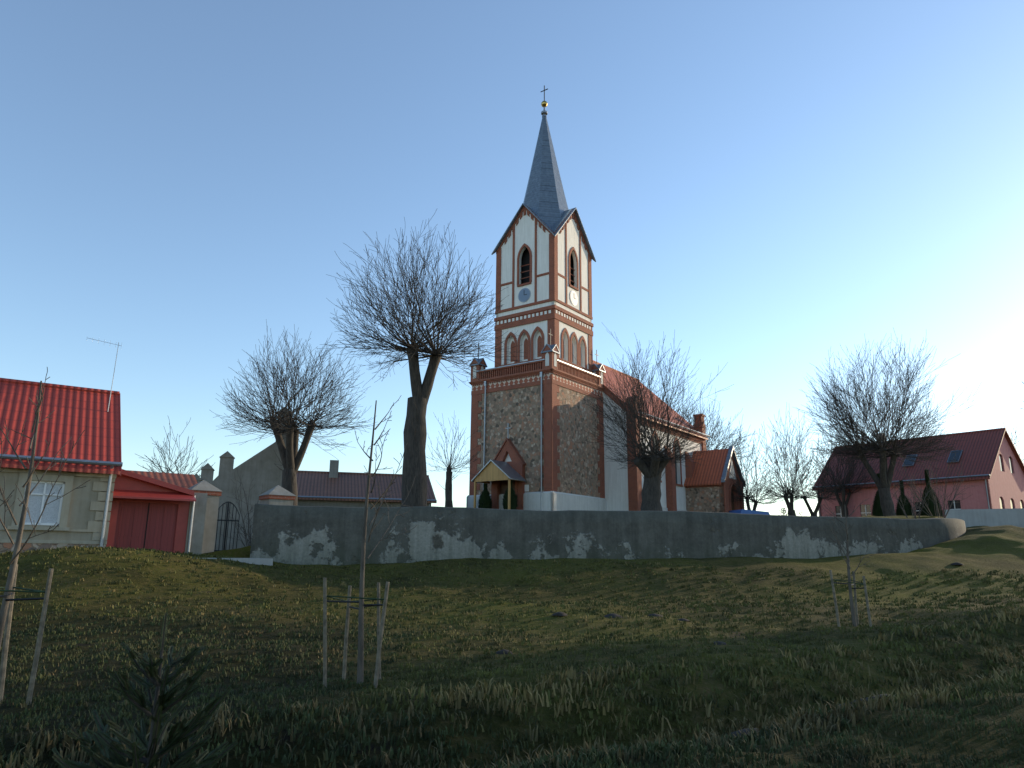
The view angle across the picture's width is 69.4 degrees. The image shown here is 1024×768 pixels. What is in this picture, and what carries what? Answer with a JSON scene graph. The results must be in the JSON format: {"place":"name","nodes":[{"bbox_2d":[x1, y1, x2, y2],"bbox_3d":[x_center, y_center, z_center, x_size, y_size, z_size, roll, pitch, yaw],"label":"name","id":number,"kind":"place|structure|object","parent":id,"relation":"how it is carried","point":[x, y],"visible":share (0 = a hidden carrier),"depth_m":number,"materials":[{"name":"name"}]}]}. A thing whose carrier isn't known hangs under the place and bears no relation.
{"place":"outdoors","nodes":[
{"label":"outdoors","id":0,"kind":"place"},
{"bbox_2d":[214,501,239,551],"bbox_3d":[-10.308,5.146,26.692,0.886,1.800,0.041,11,-17,-37],"label":"iron gate","id":1,"kind":"object","parent":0,"point":[225,526],"visible":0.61,"depth_m":26.71,"materials":[{"name":"black metal"}]},
{"bbox_2d":[0,515,1023,767],"bbox_3d":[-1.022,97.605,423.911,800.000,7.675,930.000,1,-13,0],"label":"terrain","id":2,"kind":"structure","parent":0,"point":[988,549],"depth_m":13.45,"materials":[{"name":"green plant"}]},
{"bbox_2d":[0,367,89,704],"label":"sapling","id":3,"kind":"object","parent":2,"relation":"on","point":[6,609],"visible":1,"depth_m":7.38,"materials":[{"name":"brown plant"}]},
{"bbox_2d":[0,338,122,552],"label":"house","id":4,"kind":"structure","parent":2,"relation":"on","point":[80,517],"depth_m":22.87,"materials":[{"name":"red tile"}]},
{"bbox_2d":[24,613,237,767],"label":"young spruce","id":5,"kind":"object","parent":2,"relation":"on","point":[108,748],"visible":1,"depth_m":3.87,"materials":[{"name":"green plant"}]},
{"bbox_2d":[106,469,207,553],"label":"red garage","id":6,"kind":"structure","parent":2,"relation":"on","point":[160,511],"depth_m":24.59,"materials":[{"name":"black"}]},
{"bbox_2d":[136,417,213,476],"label":"tree","id":7,"kind":"object","parent":2,"relation":"on","point":[177,468],"visible":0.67,"depth_m":47.28,"materials":[{"name":"brown plant"}]},
{"bbox_2d":[202,558,272,565],"bbox_3d":[-15.153,5.022,20.434,16.100,0.545,3.000,9,-16,-33],"label":"driveway apron","id":8,"kind":"object","parent":2,"relation":"on","point":[264,561],"visible":0.05,"depth_m":23.29,"materials":[{"name":"concrete"}]},
{"bbox_2d":[188,480,295,553],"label":"gate pillars","id":9,"kind":"structure","parent":2,"relation":"on","point":[277,495],"depth_m":26.12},
{"bbox_2d":[194,408,290,549],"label":"old gable house","id":10,"kind":"structure","parent":2,"relation":"on","point":[260,468],"depth_m":40.52,"materials":[{"name":"grey paint"}]},
{"bbox_2d":[226,473,264,545],"bbox_3d":[-10.629,5.264,30.241,2.214,3.434,3.057,8,-15,-30],"label":"shrub","id":11,"kind":"object","parent":2,"relation":"on","point":[248,533],"visible":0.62,"depth_m":29.83,"materials":[{"name":"brown plant"}]},
{"bbox_2d":[211,321,377,505],"bbox_3d":[-11.245,3.008,38.357,8.144,12.703,8.801,8,-15,-30],"label":"linden tree","id":12,"kind":"object","parent":2,"relation":"on","point":[291,455],"visible":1,"depth_m":38.12,"materials":[{"name":"brown plant"}]},
{"bbox_2d":[296,460,436,506],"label":"building","id":13,"kind":"structure","parent":2,"relation":"on","point":[333,487],"depth_m":48.94,"materials":[{"name":"tile"}]},
{"bbox_2d":[323,396,416,687],"bbox_3d":[-1.612,2.023,9.267,0.780,3.760,1.305,-6,-15,25],"label":"sapling","id":14,"kind":"object","parent":2,"relation":"on","point":[360,656],"visible":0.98,"depth_m":8.93,"materials":[{"name":"brown plant"}]},
{"bbox_2d":[317,209,524,506],"bbox_3d":[-4.136,-0.424,34.676,9.491,14.785,9.937,6,-14,-20],"label":"linden tree","id":15,"kind":"object","parent":2,"relation":"on","point":[414,455],"visible":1,"depth_m":33.78,"materials":[{"name":"brown plant"}]},
{"bbox_2d":[427,412,482,506],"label":"pollard tree","id":16,"kind":"object","parent":2,"relation":"on","point":[448,490],"visible":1,"depth_m":45.86,"materials":[{"name":"brown plant"}]},
{"bbox_2d":[477,483,492,508],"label":"thuja","id":17,"kind":"object","parent":2,"relation":"on","point":[485,499],"visible":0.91,"depth_m":49.90,"materials":[{"name":"green plant"}]},
{"bbox_2d":[502,480,517,509],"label":"thuja","id":18,"kind":"object","parent":2,"relation":"on","point":[513,502],"visible":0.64,"depth_m":48.64,"materials":[{"name":"green plant"}]},
{"bbox_2d":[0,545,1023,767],"bbox_3d":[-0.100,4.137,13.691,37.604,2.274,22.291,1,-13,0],"label":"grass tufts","id":19,"kind":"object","parent":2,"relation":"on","point":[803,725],"visible":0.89,"depth_m":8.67,"materials":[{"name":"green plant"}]},
{"bbox_2d":[466,329,606,510],"bbox_3d":[1.361,3.451,53.759,7.400,13.260,9.320,-9,-16,35],"label":"church tower base","id":20,"kind":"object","parent":2,"relation":"on","point":[535,419],"visible":0.93,"depth_m":51.47,"materials":[{"name":"brown stone"}]},
{"bbox_2d":[250,504,965,565],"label":"churchyard wall","id":21,"kind":"structure","parent":2,"relation":"on","point":[309,535],"depth_m":26.66,"materials":[{"name":"grey concrete"}]},
{"bbox_2d":[593,360,709,510],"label":"church nave","id":22,"kind":"structure","parent":2,"relation":"on","point":[623,488],"depth_m":55.89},
{"bbox_2d":[574,323,733,510],"bbox_3d":[8.319,2.558,44.837,8.985,12.752,9.020,8,-15,-28],"label":"linden tree","id":23,"kind":"object","parent":2,"relation":"on","point":[650,465],"visible":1,"depth_m":43.77,"materials":[{"name":"brown plant"}]},
{"bbox_2d":[665,384,757,466],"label":"tree","id":24,"kind":"object","parent":2,"relation":"on","point":[719,441],"visible":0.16,"depth_m":71.40,"materials":[{"name":"brown plant"}]},
{"bbox_2d":[684,446,744,512],"bbox_3d":[16.545,8.498,60.276,3.420,6.720,4.600,-9,-16,35],"label":"church annex","id":25,"kind":"object","parent":2,"relation":"on","point":[709,484],"visible":0.74,"depth_m":59.13,"materials":[{"name":"red tile"}]},
{"bbox_2d":[495,562,962,736],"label":"molehills","id":26,"kind":"object","parent":2,"relation":"on","point":[505,651],"visible":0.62,"depth_m":12.29,"materials":[{"name":"soil"}]},
{"bbox_2d":[729,509,769,514],"bbox_3d":[18.242,10.345,57.193,3.200,1.150,2.000,3,-13,-11],"label":"tarp heap","id":27,"kind":"object","parent":2,"relation":"on","point":[742,511],"visible":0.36,"depth_m":56.36,"materials":[{"name":"blue plastic"}]},
{"bbox_2d":[726,417,792,510],"bbox_3d":[19.472,8.390,59.626,6.389,11.927,6.000,1,-13,0],"label":"tree","id":28,"kind":"object","parent":2,"relation":"on","point":[747,497],"visible":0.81,"depth_m":59.40,"materials":[{"name":"brown plant"}]},
{"bbox_2d":[751,406,832,515],"bbox_3d":[22.417,7.756,59.670,5.896,12.622,6.387,7,-15,-26],"label":"tree","id":29,"kind":"object","parent":2,"relation":"on","point":[790,508],"visible":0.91,"depth_m":59.54,"materials":[{"name":"brown plant"}]},
{"bbox_2d":[779,435,843,515],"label":"tree","id":30,"kind":"object","parent":2,"relation":"on","point":[814,513],"visible":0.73,"depth_m":60.42,"materials":[{"name":"brown plant"}]},
{"bbox_2d":[805,416,873,516],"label":"tree","id":31,"kind":"object","parent":2,"relation":"on","point":[851,472],"visible":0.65,"depth_m":69.47,"materials":[{"name":"brown plant"}]},
{"bbox_2d":[820,492,874,626],"bbox_3d":[6.859,3.652,14.895,0.972,2.968,0.914,-2,-13,11],"label":"sapling","id":32,"kind":"object","parent":2,"relation":"on","point":[855,619],"visible":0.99,"depth_m":14.92,"materials":[{"name":"bark"},{"name":"wood"}]},
{"bbox_2d":[872,473,882,515],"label":"thuja","id":33,"kind":"object","parent":2,"relation":"on","point":[876,510],"visible":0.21,"depth_m":58.20,"materials":[{"name":"green plant"}]},
{"bbox_2d":[796,328,980,515],"bbox_3d":[27.927,4.097,55.910,12.560,17.253,11.969,1,-13,0],"label":"tree","id":34,"kind":"object","parent":2,"relation":"on","point":[876,446],"visible":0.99,"depth_m":54.84,"materials":[{"name":"brown plant"}]},
{"bbox_2d":[895,480,913,515],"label":"thuja","id":35,"kind":"object","parent":2,"relation":"on","point":[906,508],"visible":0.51,"depth_m":59.10,"materials":[{"name":"green plant"}]},
{"bbox_2d":[887,470,933,518],"bbox_3d":[17.095,4.794,31.874,1.681,2.126,2.506,1,-13,0],"label":"shrub","id":36,"kind":"object","parent":2,"relation":"on","point":[913,508],"visible":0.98,"depth_m":31.54,"materials":[{"name":"brown plant"}]},
{"bbox_2d":[812,428,1023,516],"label":"pink house","id":37,"kind":"structure","parent":2,"relation":"on","point":[995,480],"depth_m":64.80,"materials":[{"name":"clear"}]},
{"bbox_2d":[919,469,943,516],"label":"thuja","id":38,"kind":"object","parent":2,"relation":"on","point":[931,503],"visible":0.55,"depth_m":58.09,"materials":[{"name":"green plant"}]},
{"bbox_2d":[890,450,975,517],"bbox_3d":[18.800,4.519,33.080,3.356,3.141,3.229,13,-18,-43],"label":"shrub","id":39,"kind":"object","parent":2,"relation":"on","point":[935,499],"visible":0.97,"depth_m":32.70,"materials":[{"name":"brown plant"}]},
{"bbox_2d":[945,508,1023,527],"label":"concrete fence","id":40,"kind":"object","parent":2,"relation":"on","point":[988,517],"visible":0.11,"depth_m":38.53,"materials":[{"name":"grey concrete"}]},
{"bbox_2d":[991,418,1023,463],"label":"tree","id":41,"kind":"object","parent":2,"relation":"on","point":[1014,436],"visible":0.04,"depth_m":90.21,"materials":[{"name":"brown plant"}]},
{"bbox_2d":[0,0,1023,515],"label":"sky","id":42,"kind":"structure","parent":0,"point":[769,186],"materials":[{"name":"blue"}]},
{"bbox_2d":[494,206,593,372],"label":"bell tower","id":43,"kind":"structure","parent":0,"point":[543,274],"depth_m":54.95,"materials":[{"name":"white paint"}]},
{"bbox_2d":[491,203,595,261],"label":"church tower roofs","id":44,"kind":"structure","parent":43,"relation":"on","point":[553,227],"depth_m":56.54,"materials":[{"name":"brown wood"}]},
{"bbox_2d":[523,85,568,226],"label":"church spire","id":45,"kind":"structure","parent":43,"relation":"on","point":[545,200],"depth_m":57.88,"materials":[{"name":"grey metal"}]}
]}

